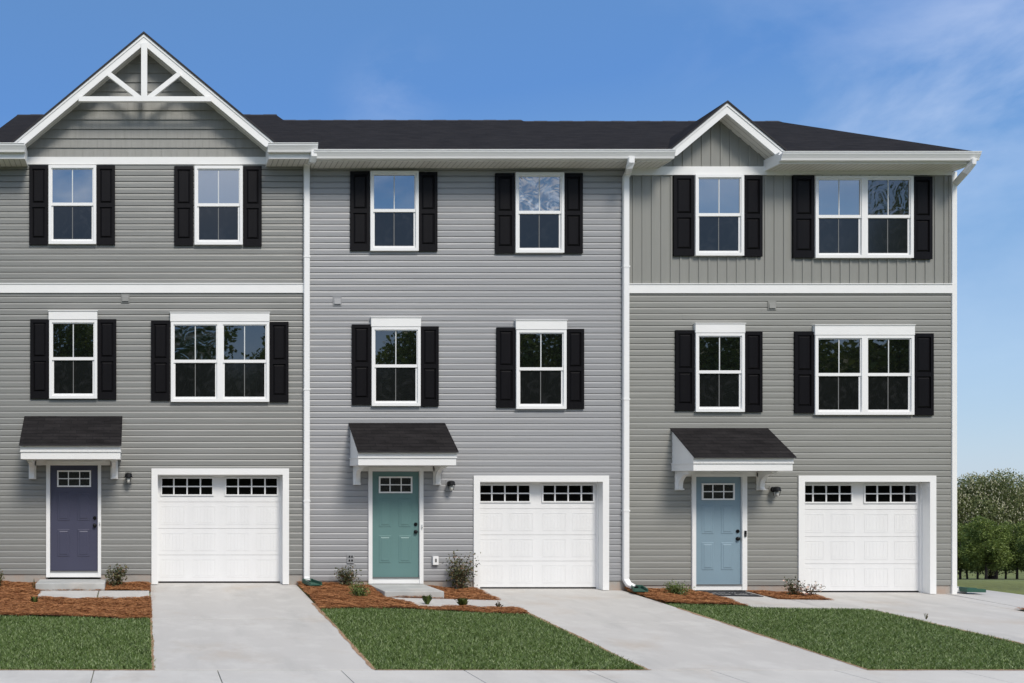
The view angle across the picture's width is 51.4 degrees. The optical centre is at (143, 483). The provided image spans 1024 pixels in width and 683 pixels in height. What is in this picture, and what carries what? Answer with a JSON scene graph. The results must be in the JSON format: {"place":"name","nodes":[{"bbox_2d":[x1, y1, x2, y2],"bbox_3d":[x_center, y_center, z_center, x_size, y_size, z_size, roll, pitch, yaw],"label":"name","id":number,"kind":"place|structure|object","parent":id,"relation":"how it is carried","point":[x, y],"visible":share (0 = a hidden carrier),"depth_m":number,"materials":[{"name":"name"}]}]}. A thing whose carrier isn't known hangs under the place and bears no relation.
{"place":"outdoors","nodes":[
{"label":"outdoors","id":0,"kind":"place"},
{"bbox_2d":[38,591,148,598],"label":"path","id":1,"kind":"structure","parent":0,"point":[89,594],"depth_m":16.88,"materials":[{"name":"concrete"}]},
{"bbox_2d":[150,582,373,671],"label":"driveway","id":2,"kind":"structure","parent":0,"point":[217,626],"depth_m":14.08,"materials":[{"name":"concrete"}]},
{"bbox_2d":[392,597,511,607],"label":"path","id":3,"kind":"structure","parent":0,"point":[441,602],"depth_m":16.39,"materials":[{"name":"concrete"}]},
{"bbox_2d":[422,594,431,604],"bbox_3d":[4.815,1.964,16.147,0.176,0.190,0.165,0,0,0],"label":"grass tuft","id":4,"kind":"object","parent":3,"relation":"on","point":[427,599],"visible":1,"depth_m":16.12,"materials":[{"name":"green plant"}]},
{"bbox_2d":[457,597,467,604],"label":"grass tuft","id":5,"kind":"object","parent":3,"relation":"on","point":[462,601],"visible":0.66,"depth_m":15.94,"materials":[{"name":"green plant"}]},
{"bbox_2d":[3,605,964,669],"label":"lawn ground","id":6,"kind":"structure","parent":0,"point":[320,608],"depth_m":15.15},
{"bbox_2d":[0,580,152,618],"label":"mulch bed","id":7,"kind":"object","parent":6,"relation":"on","point":[15,597],"visible":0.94,"depth_m":15.86,"materials":[{"name":"wood"}]},
{"bbox_2d":[0,569,4,584],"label":"shrub","id":8,"kind":"object","parent":7,"relation":"on","point":[1,575],"visible":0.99,"depth_m":17.48,"materials":[{"name":"green plant"}]},
{"bbox_2d":[30,596,37,601],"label":"sprig","id":9,"kind":"object","parent":7,"relation":"on","point":[33,599],"visible":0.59,"depth_m":15.96,"materials":[{"name":"green plant"}]},
{"bbox_2d":[104,563,128,585],"bbox_3d":[-0.535,1.696,17.669,0.511,0.490,0.387,0,0,29],"label":"shrub","id":10,"kind":"object","parent":7,"relation":"on","point":[121,571],"visible":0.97,"depth_m":17.61,"materials":[{"name":"green plant"}]},
{"bbox_2d":[0,615,155,670],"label":"lawn grass","id":11,"kind":"structure","parent":6,"relation":"on","point":[115,636],"depth_m":13.25,"materials":[{"name":"green plant"}]},
{"bbox_2d":[297,581,529,613],"bbox_3d":[4.595,1.990,16.760,3.473,0.290,2.575,0,0,0],"label":"mulch bed","id":12,"kind":"object","parent":6,"relation":"on","point":[329,595],"visible":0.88,"depth_m":16.46,"materials":[{"name":"wood"}]},
{"bbox_2d":[302,579,321,585],"bbox_3d":[3.119,1.835,17.674,0.240,0.085,0.420,0,0,-12],"label":"splash block","id":13,"kind":"object","parent":12,"relation":"on","point":[313,582],"depth_m":17.61,"materials":[{"name":"green plastic"}]},
{"bbox_2d":[334,563,361,585],"bbox_3d":[3.819,1.722,17.776,0.527,0.480,0.410,0,0,28],"label":"shrub","id":14,"kind":"object","parent":12,"relation":"on","point":[348,579],"visible":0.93,"depth_m":17.72,"materials":[{"name":"green plant"}]},
{"bbox_2d":[347,579,370,596],"bbox_3d":[3.749,1.846,16.579,0.438,0.384,0.338,0,0,0],"label":"shrub","id":15,"kind":"object","parent":12,"relation":"on","point":[356,592],"visible":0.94,"depth_m":16.57,"materials":[{"name":"green plant"}]},
{"bbox_2d":[446,550,480,588],"bbox_3d":[5.952,1.641,17.814,0.693,0.779,0.676,0,0,0],"label":"shrub","id":16,"kind":"object","parent":12,"relation":"on","point":[461,578],"visible":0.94,"depth_m":17.75,"materials":[{"name":"green plant"}]},
{"bbox_2d":[318,607,643,670],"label":"lawn grass","id":17,"kind":"structure","parent":6,"relation":"on","point":[473,635],"depth_m":13.37,"materials":[{"name":"green plant"}]},
{"bbox_2d":[0,603,1022,669],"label":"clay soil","id":18,"kind":"structure","parent":6,"relation":"on","point":[344,637],"depth_m":12.28,"materials":[{"name":"brown soil"}]},
{"bbox_2d":[665,602,1023,669],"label":"lawn grass","id":19,"kind":"structure","parent":6,"relation":"on","point":[848,635],"depth_m":13.76,"materials":[{"name":"green plant"}]},
{"bbox_2d":[0,670,1023,682],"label":"sidewalk","id":20,"kind":"structure","parent":0,"point":[521,676],"depth_m":11.48,"materials":[{"name":"concrete"}]},
{"bbox_2d":[0,0,1023,486],"label":"sky","id":21,"kind":"structure","parent":0,"point":[945,73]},
{"bbox_2d":[37,487,1023,681],"bbox_3d":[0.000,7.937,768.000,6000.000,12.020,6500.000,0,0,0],"label":"ground","id":22,"kind":"structure","parent":0,"point":[1011,583],"depth_m":19.65,"materials":[{"name":"brown soil"}]},
{"bbox_2d":[36,579,105,592],"bbox_3d":[-1.332,2.013,17.574,1.253,0.405,0.748,0,0,0],"label":"doorstep","id":23,"kind":"object","parent":22,"relation":"on","point":[67,584],"visible":0.43,"depth_m":17.20,"materials":[{"name":"concrete"}]},
{"bbox_2d":[0,31,317,584],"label":"townhouse","id":24,"kind":"structure","parent":22,"relation":"on","point":[154,312],"depth_m":17.98,"materials":[{"name":"grey plastic"}]},
{"bbox_2d":[49,165,95,244],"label":"window","id":25,"kind":"structure","parent":24,"relation":"in","point":[72,188],"depth_m":17.96,"materials":[{"name":"clear glass"}]},
{"bbox_2d":[48,310,97,398],"bbox_3d":[-1.333,-2.428,17.950,0.938,1.660,0.091,0,0,0],"label":"window","id":26,"kind":"structure","parent":24,"relation":"in","point":[72,333],"depth_m":17.96,"materials":[{"name":"clear glass"}]},
{"bbox_2d":[50,465,97,570],"bbox_3d":[-1.317,0.646,17.995,0.896,2.017,0.099,0,0,0],"label":"front door","id":27,"kind":"structure","parent":24,"relation":"in","point":[73,488],"depth_m":18.00,"materials":[{"name":"purple wood"}]},
{"bbox_2d":[194,166,242,244],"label":"window","id":28,"kind":"structure","parent":24,"relation":"in","point":[218,190],"depth_m":17.96,"materials":[{"name":"glass"}]},
{"bbox_2d":[158,476,279,581],"bbox_3d":[1.444,0.874,18.215,2.348,2.048,0.070,0,0,0],"label":"garage door","id":29,"kind":"structure","parent":24,"relation":"in","point":[211,528],"depth_m":18.20,"materials":[{"name":"white metal"}]},
{"bbox_2d":[170,312,269,401],"bbox_3d":[1.435,-2.382,17.950,1.890,1.691,0.091,0,0,0],"label":"window","id":30,"kind":"structure","parent":24,"relation":"in","point":[216,356],"depth_m":17.96,"materials":[{"name":"clear glass"}]},
{"bbox_2d":[369,584,443,598],"bbox_3d":[4.768,2.109,17.348,1.049,0.412,1.195,0,0,0],"label":"doorstep","id":31,"kind":"object","parent":22,"relation":"on","point":[400,590],"visible":0.48,"depth_m":16.88,"materials":[{"name":"concrete"}]},
{"bbox_2d":[284,120,640,590],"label":"townhouse","id":32,"kind":"structure","parent":22,"relation":"on","point":[469,336],"depth_m":17.98,"materials":[{"name":"grey plastic"}]},
{"bbox_2d":[370,171,418,250],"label":"window","id":33,"kind":"structure","parent":32,"relation":"in","point":[394,195],"depth_m":17.96,"materials":[{"name":"clear glass"}]},
{"bbox_2d":[372,472,418,576],"bbox_3d":[4.762,0.765,17.995,0.884,2.023,0.099,0,0,0],"label":"front door","id":34,"kind":"structure","parent":32,"relation":"in","point":[395,495],"depth_m":18.00,"materials":[{"name":"teal wood"}]},
{"bbox_2d":[370,317,421,405],"bbox_3d":[4.755,-2.297,17.950,0.957,1.679,0.091,0,0,0],"label":"window","id":35,"kind":"structure","parent":32,"relation":"in","point":[395,341],"depth_m":17.96,"materials":[{"name":"clear glass"}]},
{"bbox_2d":[480,483,595,587],"bbox_3d":[7.508,0.996,18.215,2.305,2.024,0.070,0,0,0],"label":"garage door","id":36,"kind":"structure","parent":32,"relation":"in","point":[533,535],"depth_m":18.20,"materials":[{"name":"white metal"}]},
{"bbox_2d":[515,172,563,252],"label":"window","id":37,"kind":"structure","parent":32,"relation":"in","point":[539,196],"depth_m":17.96,"materials":[{"name":"clear glass"}]},
{"bbox_2d":[514,320,566,408],"bbox_3d":[7.493,-2.242,17.950,0.981,1.679,0.091,0,0,0],"label":"window","id":38,"kind":"structure","parent":32,"relation":"in","point":[540,345],"depth_m":17.96,"materials":[{"name":"clear glass"}]},
{"bbox_2d":[624,586,832,605],"bbox_3d":[10.724,2.028,17.167,3.408,0.167,1.755,0,0,0],"label":"mulch bed","id":39,"kind":"object","parent":22,"relation":"on","point":[698,597],"visible":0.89,"depth_m":17.13,"materials":[{"name":"wood"}]},
{"bbox_2d":[631,585,647,591],"bbox_3d":[9.171,1.946,17.619,0.240,0.085,0.420,0,0,18],"label":"splash block","id":40,"kind":"object","parent":39,"relation":"on","point":[641,588],"depth_m":17.58,"materials":[{"name":"green plastic"}]},
{"bbox_2d":[662,579,693,594],"bbox_3d":[9.745,1.912,17.328,0.598,0.334,0.480,0,0,0],"label":"shrub","id":41,"kind":"object","parent":39,"relation":"on","point":[673,588],"visible":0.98,"depth_m":17.29,"materials":[{"name":"green plant"}]},
{"bbox_2d":[783,577,807,594],"bbox_3d":[12.024,1.914,17.584,0.389,0.394,0.388,0,0,0],"label":"shrub","id":42,"kind":"object","parent":39,"relation":"on","point":[793,592],"visible":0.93,"depth_m":17.56,"materials":[{"name":"green plant"}]},
{"bbox_2d":[789,581,825,595],"bbox_3d":[12.219,1.950,17.423,0.565,0.343,0.445,0,0,0],"label":"shrub","id":43,"kind":"object","parent":39,"relation":"on","point":[806,593],"visible":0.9,"depth_m":17.45,"materials":[{"name":"green plant"}]},
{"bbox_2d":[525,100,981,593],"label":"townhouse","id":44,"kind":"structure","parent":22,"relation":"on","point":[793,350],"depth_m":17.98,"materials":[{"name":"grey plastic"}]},
{"bbox_2d":[696,477,740,583],"bbox_3d":[10.863,0.896,17.995,0.866,2.030,0.099,0,0,0],"label":"front door","id":45,"kind":"structure","parent":44,"relation":"in","point":[718,499],"depth_m":18.00,"materials":[{"name":"blue wood"}]},
{"bbox_2d":[694,174,743,255],"bbox_3d":[10.860,-5.058,17.960,0.915,1.530,0.070,0,0,0],"label":"window","id":46,"kind":"structure","parent":44,"relation":"in","point":[718,198],"depth_m":17.96,"materials":[{"name":"clear glass"}]},
{"bbox_2d":[693,323,745,411],"bbox_3d":[10.865,-2.184,17.950,0.957,1.673,0.091,0,0,0],"label":"window","id":47,"kind":"structure","parent":44,"relation":"in","point":[719,347],"depth_m":17.96,"materials":[{"name":"clear glass"}]},
{"bbox_2d":[805,483,918,591],"bbox_3d":[13.664,1.031,18.215,2.348,2.095,0.070,0,0,0],"label":"garage door","id":48,"kind":"structure","parent":44,"relation":"in","point":[860,537],"depth_m":18.20,"materials":[{"name":"white metal"}]},
{"bbox_2d":[814,176,913,258],"bbox_3d":[13.588,-5.024,17.960,1.848,1.549,0.070,0,0,0],"label":"window","id":49,"kind":"structure","parent":44,"relation":"in","point":[856,217],"depth_m":17.96,"materials":[{"name":"clear glass"}]},
{"bbox_2d":[812,324,915,414],"bbox_3d":[13.587,-2.141,17.950,1.902,1.697,0.091,0,0,0],"label":"window","id":50,"kind":"structure","parent":44,"relation":"in","point":[860,369],"depth_m":17.96,"materials":[{"name":"glass"}]},
{"bbox_2d":[480,588,865,670],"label":"driveway","id":51,"kind":"structure","parent":0,"point":[647,633],"depth_m":14.05,"materials":[{"name":"concrete"}]},
{"bbox_2d":[724,592,866,609],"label":"path","id":52,"kind":"structure","parent":0,"point":[764,601],"depth_m":16.66,"materials":[{"name":"concrete"}]},
{"bbox_2d":[694,590,763,596],"bbox_3d":[10.812,2.040,17.600,0.950,0.057,0.560,0,0,0],"label":"doormat","id":53,"kind":"object","parent":52,"relation":"on","point":[733,593],"visible":1,"depth_m":17.56,"materials":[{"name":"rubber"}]},
{"bbox_2d":[808,592,1023,643],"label":"driveway","id":54,"kind":"structure","parent":0,"point":[988,618],"depth_m":16.25,"materials":[{"name":"concrete"}]},
{"bbox_2d":[948,586,1023,607],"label":"side path","id":55,"kind":"structure","parent":0,"point":[1012,599],"depth_m":17.53,"materials":[{"name":"concrete"}]},
{"bbox_2d":[959,587,985,591],"bbox_3d":[15.649,2.006,17.960,0.334,0.085,0.242,0,0,0],"label":"splash block","id":56,"kind":"object","parent":55,"relation":"on","point":[965,589],"depth_m":17.88,"materials":[{"name":"green plastic"}]},
{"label":"grove floor","id":57,"kind":"structure","parent":0,"visible":0},
{"bbox_2d":[957,489,977,575],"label":"flowering tree","id":58,"kind":"object","parent":57,"relation":"on","point":[959,494],"visible":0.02,"depth_m":115.11,"materials":[{"name":"green plant"}]},
{"bbox_2d":[957,534,981,578],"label":"young tree","id":59,"kind":"object","parent":57,"relation":"on","point":[965,570],"depth_m":106.96,"materials":[{"name":"green plant"}]},
{"bbox_2d":[957,522,984,578],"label":"young tree","id":60,"kind":"object","parent":57,"relation":"on","point":[960,565],"visible":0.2,"depth_m":89.55,"materials":[{"name":"green plant"}]},
{"bbox_2d":[967,562,993,578],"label":"young tree","id":61,"kind":"object","parent":57,"relation":"on","point":[976,570],"visible":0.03,"depth_m":104.48,"materials":[{"name":"green plant"}]},
{"bbox_2d":[958,515,1017,578],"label":"young tree","id":62,"kind":"object","parent":57,"relation":"on","point":[977,552],"visible":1,"depth_m":83.56,"materials":[{"name":"green plant"}]},
{"bbox_2d":[957,468,1023,578],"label":"flowering tree","id":63,"kind":"object","parent":57,"relation":"on","point":[981,491],"visible":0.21,"depth_m":114.14,"materials":[{"name":"green plant"}]},
{"bbox_2d":[988,530,1012,578],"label":"young tree","id":64,"kind":"object","parent":57,"relation":"on","point":[997,569],"visible":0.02,"depth_m":102.68,"materials":[{"name":"green plant"}]},
{"bbox_2d":[991,567,1018,578],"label":"young tree","id":65,"kind":"object","parent":57,"relation":"on","point":[1007,571],"visible":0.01,"depth_m":109.99,"materials":[{"name":"green plant"}]},
{"bbox_2d":[997,520,1023,578],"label":"young tree","id":66,"kind":"object","parent":57,"relation":"on","point":[1018,529],"visible":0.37,"depth_m":88.71,"materials":[{"name":"green plant"}]},
{"bbox_2d":[1014,530,1023,564],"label":"young tree","id":67,"kind":"object","parent":57,"relation":"on","point":[1021,544],"visible":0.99,"depth_m":85.91,"materials":[{"name":"green plant"}]}
]}

